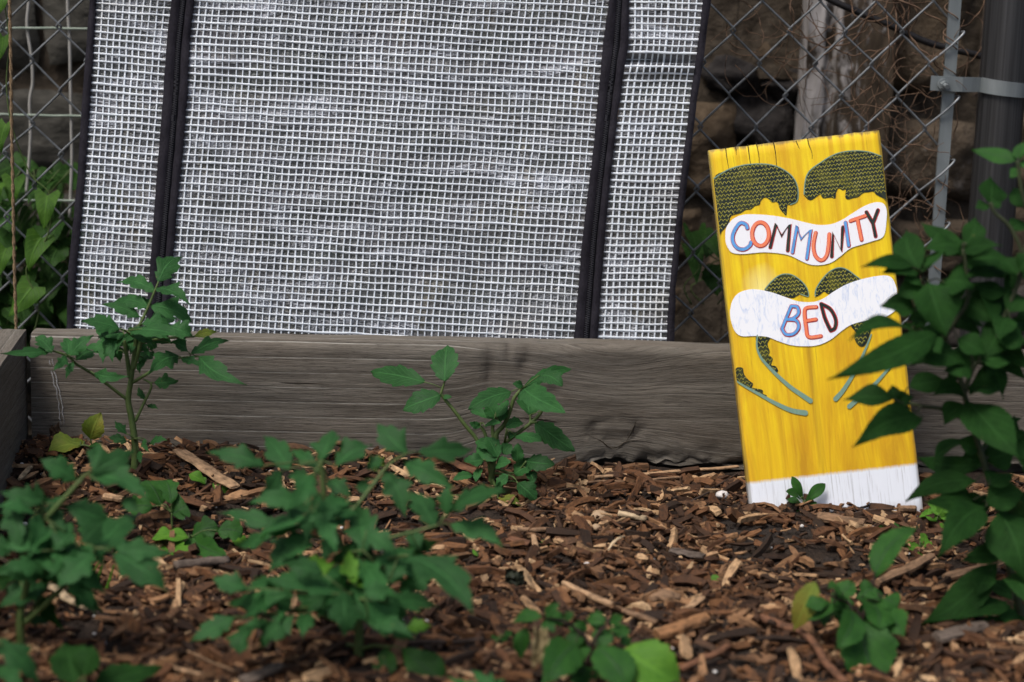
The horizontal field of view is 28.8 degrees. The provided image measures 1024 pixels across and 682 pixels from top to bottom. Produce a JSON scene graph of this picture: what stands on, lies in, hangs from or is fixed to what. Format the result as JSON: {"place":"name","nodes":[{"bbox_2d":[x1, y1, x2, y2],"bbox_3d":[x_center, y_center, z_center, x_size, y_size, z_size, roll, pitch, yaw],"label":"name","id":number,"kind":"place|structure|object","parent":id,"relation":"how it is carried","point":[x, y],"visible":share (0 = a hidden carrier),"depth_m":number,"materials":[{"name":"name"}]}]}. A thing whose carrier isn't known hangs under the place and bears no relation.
{"place":"outdoors","nodes":[
{"label":"outdoors","id":0,"kind":"place"},
{"bbox_2d":[28,402,31,434],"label":"ground","id":1,"kind":"structure","parent":0,"point":[29,421],"depth_m":2.99,"materials":[{"name":"brown soil"}]},
{"bbox_2d":[0,151,77,382],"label":"weed thicket","id":2,"kind":"object","parent":1,"relation":"on","point":[53,304],"visible":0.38,"depth_m":2.81,"materials":[{"name":"green plant"}]},
{"bbox_2d":[0,0,86,217],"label":"wire trellis","id":3,"kind":"object","parent":1,"relation":"on","point":[68,28],"visible":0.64,"depth_m":2.74,"materials":[{"name":"metal"}]},
{"bbox_2d":[0,328,1023,513],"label":"raised bed frame","id":4,"kind":"object","parent":1,"relation":"on","point":[666,403],"visible":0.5,"depth_m":2.41,"materials":[{"name":"grey wood"}]},
{"bbox_2d":[66,0,710,340],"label":"greenhouse cover","id":5,"kind":"object","parent":4,"relation":"on","point":[463,168],"visible":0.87,"depth_m":2.47,"materials":[{"name":"white"}]},
{"bbox_2d":[0,433,1023,681],"bbox_3d":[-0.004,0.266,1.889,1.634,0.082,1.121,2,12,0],"label":"mulch","id":6,"kind":"object","parent":4,"relation":"in","point":[740,607],"visible":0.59,"depth_m":2.05,"materials":[{"name":"brown wood"}]},
{"bbox_2d":[0,639,38,681],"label":"tomato seedling","id":7,"kind":"object","parent":6,"relation":"on","point":[17,657],"visible":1,"depth_m":1.68,"materials":[{"name":"green plant"}]},
{"bbox_2d":[18,465,32,479],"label":"wood chip","id":8,"kind":"object","parent":6,"relation":"on","point":[23,474],"visible":1,"depth_m":2.26,"materials":[{"name":"brown wood"}]},
{"bbox_2d":[49,422,60,435],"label":"dried leaf","id":9,"kind":"object","parent":6,"relation":"on","point":[54,430],"visible":0.71,"depth_m":2.38,"materials":[{"name":"brown plant"}]},
{"bbox_2d":[48,583,85,608],"bbox_3d":[-0.437,0.249,1.950,0.011,0.013,0.106,-6,14,-32],"label":"wood chip","id":10,"kind":"object","parent":6,"relation":"on","point":[64,595],"visible":0.58,"depth_m":1.95,"materials":[{"name":"beige wood"}]},
{"bbox_2d":[48,412,104,451],"bbox_3d":[-0.509,0.115,2.333,0.066,0.065,0.034,2,12,0],"label":"yellowing weed","id":11,"kind":"object","parent":6,"relation":"on","point":[93,427],"visible":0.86,"depth_m":2.33,"materials":[{"name":"green plant"}]},
{"bbox_2d":[0,443,172,643],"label":"tomato plant","id":12,"kind":"object","parent":6,"relation":"on","point":[70,566],"visible":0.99,"depth_m":1.77,"materials":[{"name":"green plant"}]},
{"bbox_2d":[94,562,114,588],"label":"grass tuft","id":13,"kind":"object","parent":6,"relation":"on","point":[109,579],"visible":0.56,"depth_m":1.99,"materials":[{"name":"green plant"}]},
{"bbox_2d":[48,643,161,681],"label":"dark seedling","id":14,"kind":"object","parent":6,"relation":"on","point":[68,663],"visible":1,"depth_m":1.72,"materials":[{"name":"green plant"}]},
{"bbox_2d":[102,493,123,501],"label":"wood chip","id":15,"kind":"object","parent":6,"relation":"on","point":[111,497],"visible":0.96,"depth_m":2.20,"materials":[{"name":"brown wood"}]},
{"bbox_2d":[0,256,246,469],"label":"tomato plant","id":16,"kind":"object","parent":6,"relation":"on","point":[155,330],"visible":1,"depth_m":2.23,"materials":[{"name":"green plant"}]},
{"bbox_2d":[128,480,189,528],"bbox_3d":[-0.380,0.187,2.162,0.068,0.067,0.044,2,12,0],"label":"lobed weed","id":17,"kind":"object","parent":6,"relation":"on","point":[159,492],"visible":0.92,"depth_m":2.15,"materials":[{"name":"green plant"}]},
{"bbox_2d":[173,666,204,675],"bbox_3d":[-0.287,0.293,1.767,0.040,0.005,0.006,10,14,33],"label":"wood chip","id":18,"kind":"object","parent":6,"relation":"on","point":[181,669],"visible":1,"depth_m":1.77,"materials":[{"name":"brown wood"}]},
{"bbox_2d":[152,515,250,556],"bbox_3d":[-0.333,0.212,2.123,0.103,0.042,0.084,2,12,0],"label":"lobed weed","id":19,"kind":"object","parent":6,"relation":"on","point":[205,529],"visible":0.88,"depth_m":2.13,"materials":[{"name":"green plant"}]},
{"bbox_2d":[173,555,229,570],"bbox_3d":[-0.322,0.230,2.061,0.060,0.013,0.015,-6,15,-34],"label":"log piece","id":20,"kind":"object","parent":6,"relation":"on","point":[203,562],"visible":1,"depth_m":2.06,"materials":[{"name":"grey wood"}]},
{"bbox_2d":[173,448,239,488],"bbox_3d":[-0.354,0.146,2.297,0.020,0.020,0.124,-8,16,-40],"label":"wood chip","id":21,"kind":"object","parent":6,"relation":"on","point":[206,468],"visible":1,"depth_m":2.29,"materials":[{"name":"beige wood"}]},
{"bbox_2d":[189,471,227,492],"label":"two leaf seedling","id":22,"kind":"object","parent":6,"relation":"on","point":[196,476],"visible":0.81,"depth_m":2.26,"materials":[{"name":"green plant"}]},
{"bbox_2d":[187,650,235,672],"bbox_3d":[-0.271,0.288,1.792,0.003,0.004,0.074,-10,17,-43],"label":"tan sliver","id":23,"kind":"object","parent":6,"relation":"on","point":[217,664],"visible":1,"depth_m":1.79,"materials":[{"name":"brown wood"}]},
{"bbox_2d":[238,662,284,681],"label":"wood chip","id":24,"kind":"object","parent":6,"relation":"on","point":[263,672],"visible":1,"depth_m":1.75,"materials":[{"name":"wood"}]},
{"bbox_2d":[189,423,510,681],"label":"tomato plant","id":25,"kind":"object","parent":6,"relation":"on","point":[370,596],"visible":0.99,"depth_m":1.77,"materials":[{"name":"green plant"}]},
{"bbox_2d":[368,455,384,471],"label":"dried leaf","id":26,"kind":"object","parent":6,"relation":"on","point":[382,464],"visible":0.27,"depth_m":2.33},
{"bbox_2d":[408,637,483,645],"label":"twig","id":27,"kind":"object","parent":6,"relation":"on","point":[439,641],"visible":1,"depth_m":1.85,"materials":[{"name":"brown wood"}]},
{"bbox_2d":[9,462,909,673],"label":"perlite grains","id":28,"kind":"object","parent":6,"relation":"on","point":[427,620],"visible":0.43,"depth_m":2.12},
{"bbox_2d":[448,459,476,472],"bbox_3d":[-0.065,0.143,2.345,0.013,0.011,0.079,-8,16,-40],"label":"bark stick","id":29,"kind":"object","parent":6,"relation":"on","point":[463,466],"visible":0.51,"depth_m":2.33,"materials":[{"name":"brown wood"}]},
{"bbox_2d":[370,345,574,505],"bbox_3d":[-0.051,0.099,2.305,0.262,0.175,0.138,4,12,11],"label":"tomato plant","id":30,"kind":"object","parent":6,"relation":"on","point":[533,395],"visible":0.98,"depth_m":2.30,"materials":[{"name":"green plant"}]},
{"bbox_2d":[472,549,478,557],"bbox_3d":[-0.037,0.233,2.119,0.011,0.023,0.014,7,13,22],"label":"grassy sprout","id":31,"kind":"object","parent":6,"relation":"on","point":[474,552],"visible":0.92,"depth_m":2.11,"materials":[{"name":"green plant"}]},
{"bbox_2d":[446,670,506,681],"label":"seedling","id":32,"kind":"object","parent":6,"relation":"on","point":[479,676],"visible":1,"depth_m":1.71,"materials":[{"name":"green plant"}]},
{"bbox_2d":[491,630,512,643],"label":"weed","id":33,"kind":"object","parent":6,"relation":"on","point":[506,635],"visible":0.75,"depth_m":1.86,"materials":[{"name":"green plant"}]},
{"bbox_2d":[505,568,523,585],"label":"blackened leaf","id":34,"kind":"object","parent":6,"relation":"on","point":[512,576],"visible":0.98,"depth_m":2.04,"materials":[{"name":"black plant"}]},
{"bbox_2d":[506,536,531,544],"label":"wood chip","id":35,"kind":"object","parent":6,"relation":"on","point":[514,538],"visible":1,"depth_m":2.14,"materials":[{"name":"brown wood"}]},
{"bbox_2d":[517,527,549,531],"bbox_3d":[0.031,0.205,2.168,0.051,0.006,0.009,0,12,-7],"label":"bark strip","id":36,"kind":"object","parent":6,"relation":"on","point":[534,529],"visible":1,"depth_m":2.17,"materials":[{"name":"brown wood"}]},
{"bbox_2d":[531,534,539,553],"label":"wood chip","id":37,"kind":"object","parent":6,"relation":"on","point":[534,539],"visible":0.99,"depth_m":2.13,"materials":[{"name":"beige wood"}]},
{"bbox_2d":[531,625,548,666],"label":"dried leaf","id":38,"kind":"object","parent":6,"relation":"on","point":[540,641],"visible":0.88,"depth_m":1.75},
{"bbox_2d":[561,581,614,606],"bbox_3d":[0.076,0.253,1.993,0.008,0.009,0.073,-9,16,-40],"label":"split stick","id":39,"kind":"object","parent":6,"relation":"on","point":[594,597],"visible":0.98,"depth_m":1.99,"materials":[{"name":"beige wood"}]},
{"bbox_2d":[511,603,679,681],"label":"broadleaf weed","id":40,"kind":"object","parent":6,"relation":"on","point":[653,660],"visible":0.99,"depth_m":1.75,"materials":[{"name":"green plant"}]},
{"bbox_2d":[592,524,600,530],"bbox_3d":[0.092,0.205,2.192,0.010,0.009,0.009,2,12,0],"label":"pebble","id":41,"kind":"object","parent":6,"relation":"on","point":[595,526],"visible":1,"depth_m":2.19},
{"bbox_2d":[591,510,606,520],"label":"chip","id":42,"kind":"object","parent":6,"relation":"on","point":[595,513],"visible":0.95,"depth_m":2.22,"materials":[{"name":"beige wood"}]},
{"bbox_2d":[608,536,624,550],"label":"wood chip","id":43,"kind":"object","parent":6,"relation":"on","point":[614,541],"visible":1,"depth_m":2.13,"materials":[{"name":"beige wood"}]},
{"bbox_2d":[579,476,679,483],"bbox_3d":[0.139,0.164,2.345,0.128,0.006,0.005,-2,13,-19],"label":"bark strip","id":44,"kind":"object","parent":6,"relation":"on","point":[659,478],"visible":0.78,"depth_m":2.35,"materials":[{"name":"brown wood"}]},
{"bbox_2d":[617,510,646,521],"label":"broken twig","id":45,"kind":"object","parent":6,"relation":"on","point":[631,515],"visible":1,"depth_m":2.22,"materials":[{"name":"brown wood"}]},
{"bbox_2d":[615,605,658,624],"bbox_3d":[0.122,0.269,1.957,0.010,0.007,0.057,-10,17,-44],"label":"split stick","id":46,"kind":"object","parent":6,"relation":"on","point":[643,617],"visible":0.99,"depth_m":1.95,"materials":[{"name":"brown wood"}]},
{"bbox_2d":[649,589,680,600],"bbox_3d":[0.152,0.256,1.996,0.037,0.014,0.026,2,12,0],"label":"curled chip","id":47,"kind":"object","parent":6,"relation":"on","point":[662,594],"visible":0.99,"depth_m":1.99,"materials":[{"name":"brown wood"}]},
{"bbox_2d":[594,465,738,478],"bbox_3d":[0.187,0.157,2.391,0.201,0.010,0.008,-4,13,-26],"label":"bark strip","id":48,"kind":"object","parent":6,"relation":"on","point":[678,470],"visible":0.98,"depth_m":2.39,"materials":[{"name":"beige wood"}]},
{"bbox_2d":[653,612,709,639],"bbox_3d":[0.164,0.274,1.912,0.060,0.019,0.020,-6,14,-31],"label":"wood chunk","id":49,"kind":"object","parent":6,"relation":"on","point":[695,621],"visible":1,"depth_m":1.91,"materials":[{"name":"brown wood"}]},
{"bbox_2d":[669,547,705,557],"bbox_3d":[0.188,0.227,2.132,0.039,0.004,0.020,7,13,25],"label":"bark flake","id":50,"kind":"object","parent":6,"relation":"on","point":[688,553],"visible":1,"depth_m":2.13,"materials":[{"name":"grey wood"}]},
{"bbox_2d":[684,595,705,607],"bbox_3d":[0.176,0.263,1.971,0.009,0.006,0.057,8,14,29],"label":"wood chip","id":51,"kind":"object","parent":6,"relation":"on","point":[696,601],"visible":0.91,"depth_m":1.98,"materials":[{"name":"beige wood"}]},
{"bbox_2d":[679,643,730,671],"bbox_3d":[0.179,0.293,1.843,0.009,0.010,0.071,13,17,43],"label":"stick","id":52,"kind":"object","parent":6,"relation":"on","point":[722,649],"visible":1,"depth_m":1.84,"materials":[{"name":"brown wood"}]},
{"bbox_2d":[691,474,737,501],"bbox_3d":[0.238,0.172,2.339,0.005,0.005,0.127,8,14,28],"label":"twig","id":53,"kind":"object","parent":6,"relation":"on","point":[702,495],"visible":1,"depth_m":2.34,"materials":[{"name":"brown wood"}]},
{"bbox_2d":[711,574,718,579],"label":"curled seedling","id":54,"kind":"object","parent":6,"relation":"on","point":[714,576],"visible":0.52,"depth_m":2.07,"materials":[{"name":"green plant"}]},
{"bbox_2d":[716,490,729,498],"bbox_3d":[0.245,0.179,2.319,0.016,0.010,0.013,2,12,0],"label":"pebble","id":55,"kind":"object","parent":6,"relation":"on","point":[719,495],"visible":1,"depth_m":2.32,"materials":[{"name":"white stone"}]},
{"bbox_2d":[760,614,796,634],"bbox_3d":[0.257,0.272,1.915,0.041,0.013,0.012,8,14,28],"label":"bark stick","id":56,"kind":"object","parent":6,"relation":"on","point":[781,625],"visible":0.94,"depth_m":1.91,"materials":[{"name":"brown wood"}]},
{"bbox_2d":[786,476,825,511],"bbox_3d":[0.336,0.184,2.284,0.047,0.053,0.022,2,12,0],"label":"seedling","id":57,"kind":"object","parent":6,"relation":"on","point":[815,491],"visible":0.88,"depth_m":2.28,"materials":[{"name":"green plant"}]},
{"bbox_2d":[708,130,922,514],"bbox_3d":[0.353,0.014,2.303,0.268,0.510,0.117,2,12,0],"label":"painted sign","id":58,"kind":"object","parent":6,"relation":"on","point":[803,227],"visible":0.94,"depth_m":2.29,"materials":[{"name":"yellow wood"}]},
{"bbox_2d":[792,624,849,681],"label":"bark stick","id":59,"kind":"object","parent":6,"relation":"on","point":[825,661],"visible":0.95,"depth_m":1.84,"materials":[{"name":"brown wood"}]},
{"bbox_2d":[816,512,865,525],"bbox_3d":[0.369,0.200,2.235,0.054,0.010,0.030,6,13,20],"label":"wood chip","id":60,"kind":"object","parent":6,"relation":"on","point":[826,517],"visible":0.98,"depth_m":2.23,"materials":[{"name":"brown wood"}]},
{"bbox_2d":[791,527,918,672],"bbox_3d":[0.325,0.248,1.861,0.122,0.131,0.113,2,12,0],"label":"broadleaf weed","id":61,"kind":"object","parent":6,"relation":"on","point":[862,639],"visible":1,"depth_m":1.86,"materials":[{"name":"green plant"}]},
{"bbox_2d":[875,553,934,585],"bbox_3d":[0.411,0.239,2.084,0.101,0.015,0.015,-9,16,-42],"label":"wood chunk","id":62,"kind":"object","parent":6,"relation":"on","point":[913,565],"visible":0.99,"depth_m":2.08,"materials":[{"name":"brown wood"}]},
{"bbox_2d":[898,505,916,512],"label":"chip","id":63,"kind":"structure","parent":6,"relation":"on","point":[907,508],"depth_m":2.27,"materials":[{"name":"brown wood"}]},
{"bbox_2d":[904,533,931,555],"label":"lime weed","id":64,"kind":"object","parent":6,"relation":"on","point":[924,537],"visible":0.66,"depth_m":2.18,"materials":[{"name":"green plant"}]},
{"bbox_2d":[827,142,1023,634],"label":"leafy plant","id":65,"kind":"object","parent":6,"relation":"on","point":[943,309],"visible":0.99,"depth_m":1.91,"materials":[{"name":"green plant"}]},
{"bbox_2d":[920,504,947,527],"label":"leaf","id":66,"kind":"object","parent":6,"relation":"on","point":[939,513],"visible":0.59,"depth_m":2.25,"materials":[{"name":"green plant"}]},
{"bbox_2d":[931,620,988,642],"bbox_3d":[0.430,0.279,1.911,0.060,0.013,0.024,-4,13,-25],"label":"wood chip","id":67,"kind":"object","parent":6,"relation":"on","point":[949,634],"visible":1,"depth_m":1.90,"materials":[{"name":"grey wood"}]},
{"bbox_2d":[942,560,1004,579],"bbox_3d":[0.486,0.241,2.098,0.079,0.013,0.016,-5,14,-29],"label":"wood chip","id":68,"kind":"object","parent":6,"relation":"on","point":[956,574],"visible":0.49,"depth_m":2.09,"materials":[{"name":"brown wood"}]},
{"bbox_2d":[0,0,1023,421],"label":"chain link fence","id":69,"kind":"object","parent":1,"relation":"on","point":[998,84],"visible":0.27,"depth_m":2.60,"materials":[{"name":"metal"}]},
{"bbox_2d":[8,0,17,328],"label":"twine","id":70,"kind":"object","parent":69,"relation":"hanging from","point":[12,161],"visible":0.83,"depth_m":2.51,"materials":[{"name":"brown fabric"}]},
{"bbox_2d":[0,0,60,329],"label":"bindweed vine","id":71,"kind":"object","parent":69,"relation":"attached to","point":[36,247],"visible":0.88,"depth_m":2.63,"materials":[{"name":"green plant"}]},
{"bbox_2d":[711,0,984,277],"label":"dry vine","id":72,"kind":"object","parent":69,"relation":"attached to","point":[909,3],"visible":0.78,"depth_m":2.63,"materials":[{"name":"brown plant"}]},
{"bbox_2d":[825,0,980,59],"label":"cable","id":73,"kind":"object","parent":69,"relation":"attached to","point":[914,36],"visible":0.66,"depth_m":2.69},
{"bbox_2d":[680,222,723,304],"bbox_3d":[0.269,-0.105,2.797,0.142,0.130,0.118,-4,13,-23],"label":"weed clump","id":74,"kind":"object","parent":1,"relation":"on","point":[708,247],"visible":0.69,"depth_m":2.77,"materials":[{"name":"green plant"}]},
{"bbox_2d":[0,0,1023,401],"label":"stone wall","id":75,"kind":"structure","parent":0,"point":[728,124],"depth_m":2.99,"materials":[{"name":"brown stone"}]}
]}

